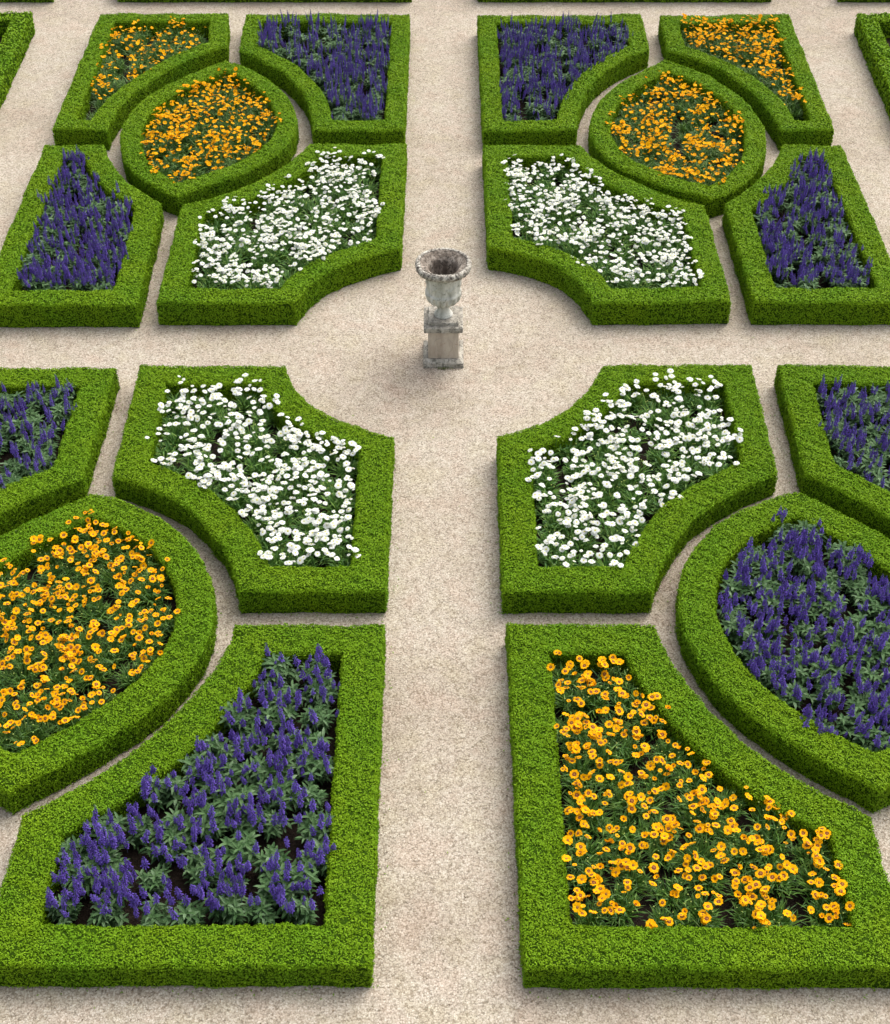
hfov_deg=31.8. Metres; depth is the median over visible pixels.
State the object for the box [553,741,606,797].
coreopsis plant
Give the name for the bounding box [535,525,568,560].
daisy plant
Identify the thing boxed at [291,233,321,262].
daisy plant
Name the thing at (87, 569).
coreopsis plant
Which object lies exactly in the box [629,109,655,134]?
coreopsis plant
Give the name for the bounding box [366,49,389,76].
salvia plant
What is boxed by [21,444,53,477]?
salvia plant
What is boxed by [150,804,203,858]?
salvia plant
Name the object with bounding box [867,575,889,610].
salvia plant
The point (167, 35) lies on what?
coreopsis plant
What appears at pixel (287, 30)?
salvia plant
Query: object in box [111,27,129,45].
coreopsis plant
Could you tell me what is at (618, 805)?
coreopsis plant
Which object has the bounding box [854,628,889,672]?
salvia plant
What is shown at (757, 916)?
coreopsis plant
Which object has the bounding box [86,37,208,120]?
soil
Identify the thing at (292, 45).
salvia plant
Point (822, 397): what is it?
salvia plant
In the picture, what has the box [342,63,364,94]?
salvia plant
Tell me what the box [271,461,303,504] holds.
daisy plant
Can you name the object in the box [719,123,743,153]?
coreopsis plant
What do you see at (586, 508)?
daisy plant
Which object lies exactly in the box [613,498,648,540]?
daisy plant
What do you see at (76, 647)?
coreopsis plant
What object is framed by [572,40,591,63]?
salvia plant
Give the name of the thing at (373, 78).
salvia plant
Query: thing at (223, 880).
salvia plant
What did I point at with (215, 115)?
coreopsis plant
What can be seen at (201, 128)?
coreopsis plant
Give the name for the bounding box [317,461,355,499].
daisy plant
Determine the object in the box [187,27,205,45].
coreopsis plant
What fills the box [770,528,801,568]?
salvia plant
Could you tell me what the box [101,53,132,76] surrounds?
coreopsis plant
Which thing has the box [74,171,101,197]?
salvia plant
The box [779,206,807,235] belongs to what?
salvia plant
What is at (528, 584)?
clipped hedge
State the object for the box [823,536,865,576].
salvia plant
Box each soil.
[0,404,71,485]
[0,547,176,751]
[22,176,130,290]
[49,671,340,927]
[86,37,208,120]
[144,90,266,181]
[155,402,356,568]
[193,174,380,288]
[277,38,389,120]
[497,40,616,121]
[510,176,691,288]
[534,402,733,566]
[551,671,838,929]
[611,90,741,181]
[698,39,800,120]
[716,542,889,748]
[756,175,847,288]
[820,412,889,489]
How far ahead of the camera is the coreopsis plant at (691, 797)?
14.32 m
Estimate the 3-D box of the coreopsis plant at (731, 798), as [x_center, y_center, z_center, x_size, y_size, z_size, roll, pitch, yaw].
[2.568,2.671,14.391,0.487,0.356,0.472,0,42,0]
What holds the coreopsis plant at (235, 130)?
on the soil at (257, 132)
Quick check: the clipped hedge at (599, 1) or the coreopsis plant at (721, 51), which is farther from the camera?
the clipped hedge at (599, 1)
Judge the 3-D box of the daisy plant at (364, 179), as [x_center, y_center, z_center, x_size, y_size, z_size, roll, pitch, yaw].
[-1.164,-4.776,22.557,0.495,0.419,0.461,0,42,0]
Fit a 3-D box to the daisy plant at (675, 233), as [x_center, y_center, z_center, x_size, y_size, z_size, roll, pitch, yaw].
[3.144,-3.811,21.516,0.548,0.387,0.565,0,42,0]
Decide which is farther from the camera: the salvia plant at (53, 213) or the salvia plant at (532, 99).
the salvia plant at (532, 99)
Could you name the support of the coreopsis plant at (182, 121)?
on the soil at (257, 132)
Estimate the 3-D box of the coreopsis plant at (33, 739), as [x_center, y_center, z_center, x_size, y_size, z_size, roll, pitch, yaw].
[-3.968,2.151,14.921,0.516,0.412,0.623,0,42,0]
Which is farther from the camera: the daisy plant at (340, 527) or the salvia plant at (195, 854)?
the daisy plant at (340, 527)
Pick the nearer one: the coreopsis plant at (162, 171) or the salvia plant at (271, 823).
the salvia plant at (271, 823)
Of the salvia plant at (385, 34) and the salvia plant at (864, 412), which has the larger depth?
the salvia plant at (385, 34)
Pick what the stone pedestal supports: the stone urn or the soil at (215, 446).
the stone urn
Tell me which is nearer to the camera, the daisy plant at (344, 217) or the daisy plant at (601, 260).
the daisy plant at (601, 260)
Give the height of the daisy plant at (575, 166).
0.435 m
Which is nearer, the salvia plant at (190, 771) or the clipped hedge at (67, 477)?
the salvia plant at (190, 771)
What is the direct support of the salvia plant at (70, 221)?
on the soil at (77, 251)
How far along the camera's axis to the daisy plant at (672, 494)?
17.41 m
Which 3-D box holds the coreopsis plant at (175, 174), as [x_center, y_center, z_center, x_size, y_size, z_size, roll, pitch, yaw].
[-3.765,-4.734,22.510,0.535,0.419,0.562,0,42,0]
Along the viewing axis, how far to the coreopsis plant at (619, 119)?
23.89 m
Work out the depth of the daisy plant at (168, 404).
18.47 m
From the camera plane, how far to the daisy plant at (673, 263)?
20.95 m
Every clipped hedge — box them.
[0,0,53,2]
[0,11,35,108]
[0,144,164,327]
[0,366,120,535]
[0,493,218,814]
[0,622,385,988]
[52,12,230,150]
[111,364,395,614]
[118,0,411,2]
[119,60,299,215]
[156,143,407,325]
[239,12,410,144]
[476,13,649,146]
[477,0,772,2]
[482,144,731,325]
[496,363,777,614]
[504,622,889,991]
[587,59,766,218]
[658,13,833,149]
[674,492,889,813]
[721,144,889,325]
[773,363,889,539]
[837,0,889,2]
[854,12,889,120]
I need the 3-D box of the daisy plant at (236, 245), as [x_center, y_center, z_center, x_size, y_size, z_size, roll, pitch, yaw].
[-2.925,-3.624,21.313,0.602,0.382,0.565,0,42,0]
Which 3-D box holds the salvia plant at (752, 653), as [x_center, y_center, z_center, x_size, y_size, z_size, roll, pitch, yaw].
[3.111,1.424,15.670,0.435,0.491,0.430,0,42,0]
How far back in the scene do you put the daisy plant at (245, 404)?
18.81 m
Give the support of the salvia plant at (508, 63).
on the soil at (523, 104)
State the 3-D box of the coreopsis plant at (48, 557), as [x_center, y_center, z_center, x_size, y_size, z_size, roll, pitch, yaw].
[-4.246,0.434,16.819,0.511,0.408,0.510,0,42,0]
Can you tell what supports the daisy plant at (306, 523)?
on the soil at (215, 446)
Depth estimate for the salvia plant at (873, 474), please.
17.64 m
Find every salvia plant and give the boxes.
[0,382,24,415]
[0,395,19,430]
[0,425,15,456]
[0,433,6,458]
[0,443,31,477]
[0,468,21,489]
[1,402,45,445]
[6,394,44,426]
[9,428,42,465]
[17,264,46,290]
[17,380,53,414]
[20,249,44,278]
[21,256,48,284]
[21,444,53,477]
[23,407,64,447]
[26,229,51,261]
[27,431,59,462]
[33,218,61,252]
[36,207,64,234]
[37,179,70,212]
[39,256,66,287]
[39,261,69,290]
[41,202,64,225]
[43,391,76,430]
[45,232,77,262]
[45,245,76,280]
[45,860,85,924]
[47,374,76,406]
[48,168,74,202]
[50,848,102,899]
[55,831,92,866]
[57,158,89,196]
[57,223,79,249]
[60,206,89,238]
[63,145,88,177]
[63,192,85,226]
[63,257,96,290]
[68,264,96,290]
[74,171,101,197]
[75,243,106,277]
[78,183,98,209]
[78,227,109,264]
[80,199,108,225]
[81,204,105,233]
[81,828,129,873]
[82,806,127,849]
[86,877,130,927]
[88,264,114,290]
[89,219,111,253]
[90,863,136,905]
[91,257,121,286]
[100,180,119,217]
[100,240,128,275]
[105,207,129,237]
[105,216,132,252]
[105,234,123,264]
[107,195,132,224]
[111,801,158,851]
[122,879,175,927]
[124,857,171,896]
[138,765,188,812]
[138,825,190,867]
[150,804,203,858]
[160,883,208,927]
[175,852,219,890]
[178,736,227,791]
[178,832,225,870]
[179,770,225,811]
[186,790,228,843]
[195,754,241,793]
[198,868,247,924]
[200,729,240,765]
[207,783,257,821]
[208,827,260,874]
[213,855,251,901]
[218,687,262,733]
[220,792,258,833]
[232,714,269,759]
[232,743,283,795]
[239,885,280,926]
[247,787,293,841]
[250,836,292,876]
[251,668,284,705]
[254,855,306,910]
[255,688,301,734]
[255,767,301,815]
[256,28,275,52]
[257,22,282,49]
[258,14,283,40]
[260,643,299,686]
[264,717,303,758]
[268,679,305,710]
[268,741,299,780]
[271,38,291,58]
[271,854,320,898]
[272,875,323,926]
[279,30,298,60]
[280,9,299,39]
[285,36,309,64]
[286,721,332,759]
[287,26,306,47]
[289,736,335,785]
[289,773,327,814]
[289,798,333,845]
[292,48,311,74]
[293,644,336,685]
[296,700,338,733]
[296,833,335,878]
[298,21,319,53]
[299,667,339,708]
[301,54,324,78]
[303,41,326,61]
[305,9,324,39]
[306,29,326,56]
[306,57,326,86]
[315,66,334,93]
[321,47,342,78]
[322,13,345,41]
[322,23,346,50]
[323,32,346,57]
[323,73,341,104]
[325,60,345,90]
[326,58,345,84]
[327,41,347,70]
[327,83,349,111]
[331,95,350,120]
[331,104,352,120]
[336,70,357,100]
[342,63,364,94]
[343,22,363,45]
[343,32,364,59]
[343,47,365,70]
[343,51,365,87]
[346,82,370,109]
[346,91,367,120]
[347,40,370,68]
[355,14,374,45]
[359,96,381,120]
[361,62,384,91]
[362,92,383,119]
[364,26,388,55]
[364,56,381,85]
[366,39,389,63]
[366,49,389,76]
[366,88,383,112]
[367,10,388,38]
[369,72,387,103]
[372,19,390,51]
[497,26,520,51]
[499,23,514,46]
[499,40,519,66]
[499,75,522,99]
[500,62,526,94]
[501,11,522,38]
[501,45,524,69]
[501,80,521,106]
[502,86,521,117]
[502,98,523,121]
[503,55,524,76]
[513,27,536,56]
[514,34,534,65]
[515,71,536,95]
[517,58,537,75]
[519,18,541,52]
[520,45,539,75]
[520,81,543,107]
[521,69,549,98]
[523,17,543,41]
[523,96,541,120]
[533,90,558,119]
[533,105,553,120]
[535,42,562,60]
[536,21,560,51]
[536,48,559,76]
[541,58,562,81]
[543,15,561,41]
[543,63,561,94]
[545,25,563,57]
[546,73,572,95]
[546,79,569,113]
[556,64,580,89]
[558,42,579,65]
[561,10,580,39]
[561,27,580,49]
[562,46,588,73]
[564,27,586,52]
[570,55,592,75]
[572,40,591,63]
[577,46,605,67]
[585,22,607,50]
[587,13,605,41]
[587,28,608,56]
[591,39,620,61]
[602,13,625,41]
[607,27,626,52]
[609,21,632,47]
[717,584,757,627]
[718,564,757,606]
[720,613,758,655]
[728,548,764,579]
[732,637,776,672]
[736,537,772,563]
[741,568,783,606]
[746,605,789,643]
[747,628,787,668]
[748,585,791,622]
[750,549,792,592]
[750,655,782,693]
[754,200,778,235]
[755,191,785,222]
[758,216,782,252]
[762,228,788,260]
[763,184,787,213]
[765,247,794,285]
[765,506,793,544]
[768,240,795,274]
[768,648,813,687]
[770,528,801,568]
[770,667,808,709]
[774,266,796,288]
[778,220,803,250]
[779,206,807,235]
[783,233,813,260]
[783,574,818,603]
[784,172,806,203]
[784,543,825,588]
[785,196,799,220]
[785,526,822,560]
[786,638,829,672]
[787,239,815,273]
[787,576,823,623]
[788,518,827,544]
[788,601,826,648]
[789,159,816,188]
[790,261,821,290]
[791,181,816,212]
[798,148,826,176]
[798,193,825,224]
[798,202,823,234]
[798,258,824,286]
[800,703,841,734]
[804,222,827,253]
[805,164,833,188]
[806,173,831,199]
[806,653,854,688]
[806,675,845,711]
[809,181,838,217]
[811,246,837,268]
[811,576,848,607]
[814,226,839,259]
[814,555,850,593]
[815,374,845,415]
[815,582,848,625]
[817,618,854,649]
[819,407,846,453]
[821,204,847,234]
[821,255,850,286]
[822,193,845,223]
[822,396,855,431]
[822,628,864,675]
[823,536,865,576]
[825,215,850,245]
[825,257,857,288]
[828,702,869,744]
[830,421,862,463]
[831,246,861,271]
[832,374,866,410]
[834,439,863,473]
[836,231,863,255]
[838,610,882,645]
[841,565,877,607]
[842,543,872,584]
[843,256,872,286]
[844,265,869,288]
[844,401,877,434]
[844,676,889,719]
[846,649,888,692]
[850,710,889,752]
[852,448,886,479]
[852,582,889,625]
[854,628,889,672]
[856,410,889,445]
[856,431,889,468]
[861,398,889,426]
[861,454,889,492]
[867,381,889,414]
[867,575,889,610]
[867,687,889,735]
[869,614,889,647]
[875,432,889,463]
[879,658,889,688]
[880,409,889,440]
[884,679,889,707]
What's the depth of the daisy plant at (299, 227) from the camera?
21.34 m
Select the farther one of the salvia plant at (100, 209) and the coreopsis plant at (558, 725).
the salvia plant at (100, 209)
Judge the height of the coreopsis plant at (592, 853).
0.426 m
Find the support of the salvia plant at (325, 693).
on the soil at (134, 857)
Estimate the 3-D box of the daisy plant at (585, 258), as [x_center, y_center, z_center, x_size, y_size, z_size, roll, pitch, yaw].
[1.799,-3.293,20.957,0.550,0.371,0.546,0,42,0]
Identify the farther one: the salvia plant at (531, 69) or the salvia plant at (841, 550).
the salvia plant at (531, 69)
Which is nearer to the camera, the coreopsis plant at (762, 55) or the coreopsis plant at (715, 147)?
the coreopsis plant at (715, 147)
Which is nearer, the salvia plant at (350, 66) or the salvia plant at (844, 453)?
the salvia plant at (844, 453)
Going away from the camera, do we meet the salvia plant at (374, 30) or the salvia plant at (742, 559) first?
the salvia plant at (742, 559)
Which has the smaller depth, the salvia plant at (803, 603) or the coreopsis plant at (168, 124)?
the salvia plant at (803, 603)
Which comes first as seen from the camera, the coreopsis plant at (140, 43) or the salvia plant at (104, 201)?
the salvia plant at (104, 201)
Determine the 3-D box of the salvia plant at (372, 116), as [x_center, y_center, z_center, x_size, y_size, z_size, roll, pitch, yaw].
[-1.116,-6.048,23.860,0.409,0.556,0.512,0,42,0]
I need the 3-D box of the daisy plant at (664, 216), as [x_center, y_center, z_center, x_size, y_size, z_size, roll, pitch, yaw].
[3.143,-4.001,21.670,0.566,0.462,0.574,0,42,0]
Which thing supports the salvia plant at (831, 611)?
on the soil at (852, 610)
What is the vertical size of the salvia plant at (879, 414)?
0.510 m
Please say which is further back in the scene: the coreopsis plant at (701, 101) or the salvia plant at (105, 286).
the coreopsis plant at (701, 101)
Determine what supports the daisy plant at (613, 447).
on the soil at (643, 452)
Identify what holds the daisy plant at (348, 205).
on the soil at (255, 227)
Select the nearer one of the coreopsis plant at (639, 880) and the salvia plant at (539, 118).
the coreopsis plant at (639, 880)
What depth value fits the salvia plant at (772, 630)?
15.88 m
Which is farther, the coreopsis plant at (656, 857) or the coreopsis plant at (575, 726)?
the coreopsis plant at (575, 726)
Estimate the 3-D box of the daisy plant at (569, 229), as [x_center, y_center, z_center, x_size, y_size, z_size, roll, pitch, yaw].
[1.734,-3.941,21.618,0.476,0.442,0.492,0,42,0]
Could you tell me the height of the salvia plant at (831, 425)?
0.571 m
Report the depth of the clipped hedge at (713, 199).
23.23 m
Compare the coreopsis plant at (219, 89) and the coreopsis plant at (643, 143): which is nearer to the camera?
the coreopsis plant at (643, 143)
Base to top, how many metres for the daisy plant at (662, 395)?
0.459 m
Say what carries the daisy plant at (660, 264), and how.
on the soil at (639, 261)
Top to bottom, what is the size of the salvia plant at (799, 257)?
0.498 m
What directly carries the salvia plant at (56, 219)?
on the soil at (77, 251)
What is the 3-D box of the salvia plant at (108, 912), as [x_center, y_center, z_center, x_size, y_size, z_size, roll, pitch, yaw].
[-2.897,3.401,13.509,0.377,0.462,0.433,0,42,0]
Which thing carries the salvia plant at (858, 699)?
on the soil at (852, 610)
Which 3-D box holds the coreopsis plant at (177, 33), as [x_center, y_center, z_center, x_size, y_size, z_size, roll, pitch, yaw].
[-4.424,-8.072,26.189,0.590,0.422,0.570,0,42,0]
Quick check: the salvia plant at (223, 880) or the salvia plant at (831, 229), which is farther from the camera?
the salvia plant at (831, 229)
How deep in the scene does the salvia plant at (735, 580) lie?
16.36 m
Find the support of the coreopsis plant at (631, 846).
on the soil at (741, 821)
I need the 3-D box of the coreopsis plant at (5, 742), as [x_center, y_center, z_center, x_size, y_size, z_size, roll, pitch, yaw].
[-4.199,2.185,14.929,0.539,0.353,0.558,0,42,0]
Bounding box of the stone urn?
[415,247,471,325]
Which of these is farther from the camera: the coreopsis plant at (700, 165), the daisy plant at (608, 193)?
the coreopsis plant at (700, 165)
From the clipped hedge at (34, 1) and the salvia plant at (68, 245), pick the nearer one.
the salvia plant at (68, 245)
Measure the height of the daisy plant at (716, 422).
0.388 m
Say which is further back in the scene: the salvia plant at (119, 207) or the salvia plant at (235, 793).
the salvia plant at (119, 207)
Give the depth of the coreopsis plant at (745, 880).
13.68 m
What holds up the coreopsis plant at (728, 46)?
on the soil at (778, 64)
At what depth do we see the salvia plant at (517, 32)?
26.01 m
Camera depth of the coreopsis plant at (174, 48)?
25.69 m
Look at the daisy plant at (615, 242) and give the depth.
21.47 m
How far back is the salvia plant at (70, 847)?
13.89 m
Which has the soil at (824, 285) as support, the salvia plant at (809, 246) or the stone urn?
the salvia plant at (809, 246)
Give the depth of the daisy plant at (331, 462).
18.04 m
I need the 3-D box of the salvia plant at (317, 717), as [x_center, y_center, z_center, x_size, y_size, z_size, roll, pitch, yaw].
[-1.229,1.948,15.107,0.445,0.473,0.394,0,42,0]
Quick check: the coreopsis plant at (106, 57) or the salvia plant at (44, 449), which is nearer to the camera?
the salvia plant at (44, 449)
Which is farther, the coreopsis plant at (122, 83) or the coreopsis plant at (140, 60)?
the coreopsis plant at (140, 60)
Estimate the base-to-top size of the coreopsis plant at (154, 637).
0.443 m
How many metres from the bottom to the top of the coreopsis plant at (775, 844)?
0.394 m
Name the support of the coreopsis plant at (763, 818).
on the soil at (741, 821)
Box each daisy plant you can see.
[145,432,181,467]
[151,452,184,473]
[157,396,193,433]
[157,415,195,451]
[164,375,198,417]
[177,429,213,465]
[180,396,213,433]
[181,443,216,482]
[182,409,218,446]
[185,462,222,496]
[191,257,222,287]
[192,270,221,288]
[192,383,231,420]
[193,231,217,262]
[197,243,227,273]
[198,209,229,237]
[198,224,221,251]
[207,448,243,486]
[210,231,247,258]
[210,390,246,431]
[212,264,241,290]
[214,238,248,274]
[214,412,250,447]
[214,463,245,502]
[217,255,249,289]
[217,431,256,468]
[218,473,258,514]
[220,196,255,227]
[221,206,254,239]
[221,220,255,252]
[229,373,262,414]
[232,411,275,448]
[233,235,275,261]
[235,263,266,288]
[238,494,272,536]
[240,423,278,462]
[240,447,277,480]
[246,393,279,427]
[246,472,285,501]
[247,238,284,274]
[247,474,287,518]
[249,264,284,288]
[250,216,283,246]
[253,267,281,289]
[253,515,293,553]
[254,194,279,224]
[254,208,287,237]
[257,494,299,537]
[257,536,297,567]
[260,184,287,216]
[260,228,291,264]
[269,205,299,236]
[269,452,309,483]
[271,262,302,286]
[271,429,314,462]
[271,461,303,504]
[272,413,305,452]
[275,221,307,251]
[277,195,308,229]
[278,241,305,274]
[282,185,312,216]
[283,174,306,204]
[286,521,328,564]
[286,537,320,568]
[288,497,331,542]
[290,457,331,497]
[290,475,323,518]
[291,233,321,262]
[292,449,336,487]
[294,223,322,253]
[297,242,326,267]
[299,195,335,228]
[300,214,333,242]
[305,160,331,191]
[305,180,336,214]
[306,430,341,468]
[308,231,338,260]
[309,521,350,565]
[310,170,338,202]
[316,147,343,178]
[316,477,355,518]
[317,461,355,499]
[318,501,353,547]
[322,537,360,568]
[323,204,350,238]
[323,222,348,251]
[324,160,354,192]
[327,195,361,224]
[329,439,360,481]
[331,170,356,203]
[332,185,360,215]
[335,156,366,185]
[345,203,376,238]
[348,177,377,203]
[348,184,378,214]
[348,233,370,247]
[351,221,375,244]
[352,163,378,194]
[355,198,384,230]
[357,150,382,181]
[501,154,530,183]
[504,164,529,191]
[504,193,534,226]
[505,171,532,200]
[508,182,534,212]
[511,221,539,242]
[514,204,541,238]
[525,460,564,504]
[526,205,556,237]
[528,173,554,201]
[528,448,560,486]
[530,163,559,193]
[531,159,560,183]
[531,183,563,214]
[531,199,562,227]
[532,219,562,247]
[532,489,569,523]
[534,226,561,250]
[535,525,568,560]
[535,535,579,566]
[537,501,576,541]
[548,153,574,181]
[550,193,580,227]
[552,427,593,463]
[553,174,590,204]
[555,187,584,218]
[555,208,585,239]
[555,498,592,539]
[556,221,585,255]
[558,232,590,261]
[558,546,595,568]
[559,163,592,191]
[560,469,596,506]
[561,448,594,484]
[562,482,601,523]
[562,517,601,556]
[572,250,593,266]
[576,172,601,203]
[577,214,603,240]
[577,218,610,248]
[580,446,618,481]
[581,183,604,212]
[581,195,615,227]
[581,408,614,446]
[584,230,610,259]
[585,250,616,279]
[585,473,623,517]
[586,424,620,463]
[587,461,629,498]
[588,543,629,567]
[593,502,632,538]
[594,191,629,215]
[597,259,621,287]
[598,516,639,560]
[601,390,631,428]
[604,194,632,224]
[604,206,635,238]
[604,433,641,468]
[604,461,644,503]
[607,265,634,289]
[609,214,635,250]
[609,261,641,287]
[610,230,639,263]
[611,414,648,449]
[613,249,644,277]
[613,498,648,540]
[614,447,653,489]
[615,477,659,517]
[617,379,648,415]
[621,270,655,288]
[625,208,656,236]
[627,196,653,223]
[631,393,670,431]
[632,221,663,251]
[634,227,665,262]
[634,252,666,288]
[637,464,682,500]
[642,249,676,279]
[645,368,682,410]
[645,431,682,471]
[648,479,682,513]
[649,418,687,452]
[653,444,692,488]
[654,205,684,239]
[655,267,683,289]
[656,218,686,248]
[657,396,694,433]
[660,247,692,276]
[662,229,692,261]
[662,253,697,286]
[663,377,702,413]
[663,461,701,495]
[671,417,716,454]
[671,418,714,461]
[672,268,703,287]
[676,441,710,481]
[690,375,723,415]
[691,405,726,432]
[695,409,725,447]
[696,443,739,479]
[709,417,742,462]
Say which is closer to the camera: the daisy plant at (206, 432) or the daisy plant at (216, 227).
the daisy plant at (206, 432)
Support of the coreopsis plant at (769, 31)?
on the soil at (778, 64)
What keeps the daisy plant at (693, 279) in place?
on the soil at (639, 261)
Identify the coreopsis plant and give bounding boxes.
[0,558,36,600]
[0,572,19,608]
[0,591,29,632]
[0,607,41,650]
[0,612,23,651]
[0,634,47,673]
[0,645,8,670]
[0,645,41,691]
[0,659,16,688]
[0,686,21,727]
[0,696,23,741]
[0,712,29,752]
[3,715,56,752]
[9,575,57,615]
[11,677,61,724]
[12,697,58,738]
[19,584,60,629]
[27,534,67,574]
[32,631,81,676]
[33,648,82,694]
[34,676,79,717]
[35,551,73,589]
[35,575,83,614]
[36,592,79,631]
[38,618,73,654]
[43,690,92,734]
[50,633,98,671]
[55,527,92,576]
[63,616,103,659]
[65,509,108,552]
[65,569,107,611]
[68,650,114,693]
[69,549,104,585]
[69,584,111,628]
[74,529,123,580]
[75,680,116,718]
[86,111,95,119]
[86,523,128,562]
[87,553,137,595]
[87,629,138,672]
[89,85,111,109]
[91,76,117,102]
[94,74,120,95]
[96,61,121,86]
[97,590,149,640]
[99,40,124,66]
[99,616,152,658]
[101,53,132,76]
[108,31,127,59]
[108,74,133,90]
[108,566,150,605]
[110,649,150,690]
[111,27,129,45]
[112,26,137,51]
[117,531,159,579]
[123,27,146,51]
[123,36,146,58]
[125,608,166,657]
[126,49,148,77]
[126,567,173,611]
[127,48,151,66]
[127,64,151,81]
[129,631,162,678]
[132,19,153,46]
[132,556,173,597]
[136,45,163,66]
[139,145,168,172]
[140,38,163,58]
[140,133,171,161]
[141,125,171,154]
[142,596,180,635]
[144,53,165,71]
[145,114,168,139]
[149,155,180,180]
[150,31,173,53]
[153,107,179,133]
[155,22,176,43]
[159,145,188,171]
[161,48,180,59]
[162,39,188,58]
[163,100,190,126]
[163,123,193,149]
[165,129,191,161]
[167,16,197,39]
[167,114,194,144]
[168,169,194,182]
[173,30,196,50]
[173,107,196,132]
[176,84,199,113]
[176,152,207,179]
[177,38,199,51]
[179,100,205,125]
[181,146,212,173]
[182,122,210,152]
[183,119,214,142]
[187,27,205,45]
[190,83,217,114]
[191,34,207,46]
[192,134,223,164]
[193,76,217,101]
[194,107,222,134]
[197,91,227,120]
[205,156,225,172]
[206,112,233,141]
[206,124,232,153]
[207,143,232,169]
[212,79,233,103]
[215,130,243,161]
[216,88,243,113]
[217,67,237,92]
[217,101,241,130]
[219,145,246,166]
[221,93,247,125]
[224,116,254,142]
[226,78,249,103]
[227,126,256,151]
[229,108,259,133]
[241,91,264,114]
[241,138,260,159]
[244,123,269,150]
[245,96,270,120]
[253,109,280,132]
[255,112,281,141]
[546,650,589,691]
[552,668,594,716]
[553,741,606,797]
[554,710,598,752]
[557,712,602,764]
[561,774,612,828]
[561,789,614,843]
[562,823,609,879]
[562,842,611,897]
[563,670,617,722]
[568,885,614,927]
[580,731,630,781]
[585,749,638,795]
[586,654,634,699]
[591,805,650,855]
[592,879,646,926]
[596,702,636,748]
[597,772,658,823]
[601,825,647,878]
[605,119,630,142]
[606,674,651,718]
[607,846,658,899]
[608,105,633,131]
[610,724,653,764]
[611,122,635,151]
[617,94,641,122]
[619,139,641,162]
[620,770,675,820]
[624,692,670,740]
[629,92,650,116]
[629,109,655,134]
[629,118,658,146]
[630,138,660,161]
[631,130,663,155]
[634,143,659,168]
[634,809,681,855]
[635,97,664,122]
[635,756,686,800]
[638,76,656,102]
[639,822,693,873]
[643,890,690,929]
[644,729,692,779]
[645,854,694,911]
[646,119,676,146]
[647,110,675,134]
[649,87,676,112]
[650,161,675,176]
[651,125,676,154]
[651,150,680,175]
[653,71,681,97]
[656,97,679,122]
[656,138,682,167]
[661,75,682,102]
[667,159,693,180]
[667,778,711,828]
[668,149,693,176]
[668,822,731,875]
[670,85,695,117]
[670,751,716,796]
[674,111,696,134]
[674,794,723,841]
[674,885,732,927]
[675,117,693,144]
[676,81,701,106]
[679,134,710,163]
[679,851,730,897]
[680,13,702,44]
[680,101,709,124]
[680,133,707,156]
[682,33,706,51]
[683,24,701,49]
[684,167,708,182]
[685,88,717,114]
[686,117,716,144]
[687,104,714,130]
[687,166,715,184]
[689,153,716,177]
[690,140,724,166]
[695,27,720,55]
[696,17,723,41]
[697,27,722,52]
[699,169,726,185]
[701,91,727,122]
[704,786,751,822]
[704,800,747,851]
[705,43,728,61]
[705,130,726,156]
[706,158,733,184]
[714,24,738,51]
[714,110,741,135]
[714,138,742,166]
[715,154,743,174]
[715,823,768,877]
[716,18,738,42]
[718,32,742,59]
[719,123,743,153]
[720,118,744,142]
[723,41,744,66]
[723,863,769,911]
[724,48,745,69]
[727,883,773,930]
[734,31,759,58]
[736,38,759,67]
[737,15,760,44]
[739,795,796,842]
[740,25,764,55]
[742,59,770,81]
[742,817,798,866]
[746,22,776,50]
[746,897,808,928]
[747,53,769,77]
[751,844,806,902]
[755,14,779,40]
[756,41,781,67]
[758,63,782,91]
[760,32,785,56]
[763,48,783,79]
[768,69,793,93]
[771,78,795,105]
[772,59,791,83]
[778,87,802,111]
[784,92,806,120]
[784,826,832,874]
[792,857,847,915]
[796,887,854,928]
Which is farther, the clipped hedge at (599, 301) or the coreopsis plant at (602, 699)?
the clipped hedge at (599, 301)
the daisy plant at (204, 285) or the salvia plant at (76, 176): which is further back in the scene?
the salvia plant at (76, 176)
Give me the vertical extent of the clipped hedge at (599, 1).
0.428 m
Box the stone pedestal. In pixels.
[423,306,463,367]
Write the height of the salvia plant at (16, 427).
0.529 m
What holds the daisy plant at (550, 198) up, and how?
on the soil at (639, 261)
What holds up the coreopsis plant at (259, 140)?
on the soil at (257, 132)
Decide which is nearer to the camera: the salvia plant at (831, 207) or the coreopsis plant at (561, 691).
the coreopsis plant at (561, 691)
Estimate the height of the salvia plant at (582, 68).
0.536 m
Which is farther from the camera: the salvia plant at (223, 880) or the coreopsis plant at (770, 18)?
the coreopsis plant at (770, 18)
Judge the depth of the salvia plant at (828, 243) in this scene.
21.20 m
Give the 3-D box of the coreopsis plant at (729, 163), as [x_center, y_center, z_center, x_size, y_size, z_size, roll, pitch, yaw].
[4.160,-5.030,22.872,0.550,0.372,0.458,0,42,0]
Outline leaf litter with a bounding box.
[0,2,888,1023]
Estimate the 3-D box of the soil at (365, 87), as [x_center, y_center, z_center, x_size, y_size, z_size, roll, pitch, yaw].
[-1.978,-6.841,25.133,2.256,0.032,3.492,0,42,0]
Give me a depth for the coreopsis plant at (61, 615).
16.15 m
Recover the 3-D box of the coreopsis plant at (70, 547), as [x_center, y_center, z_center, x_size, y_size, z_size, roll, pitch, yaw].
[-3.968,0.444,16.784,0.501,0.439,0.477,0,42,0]
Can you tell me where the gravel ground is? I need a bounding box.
[0,0,889,1023]
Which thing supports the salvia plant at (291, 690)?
on the soil at (134, 857)
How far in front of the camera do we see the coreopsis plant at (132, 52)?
25.70 m
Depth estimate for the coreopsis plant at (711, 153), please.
23.16 m
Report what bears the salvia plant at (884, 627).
on the soil at (852, 610)

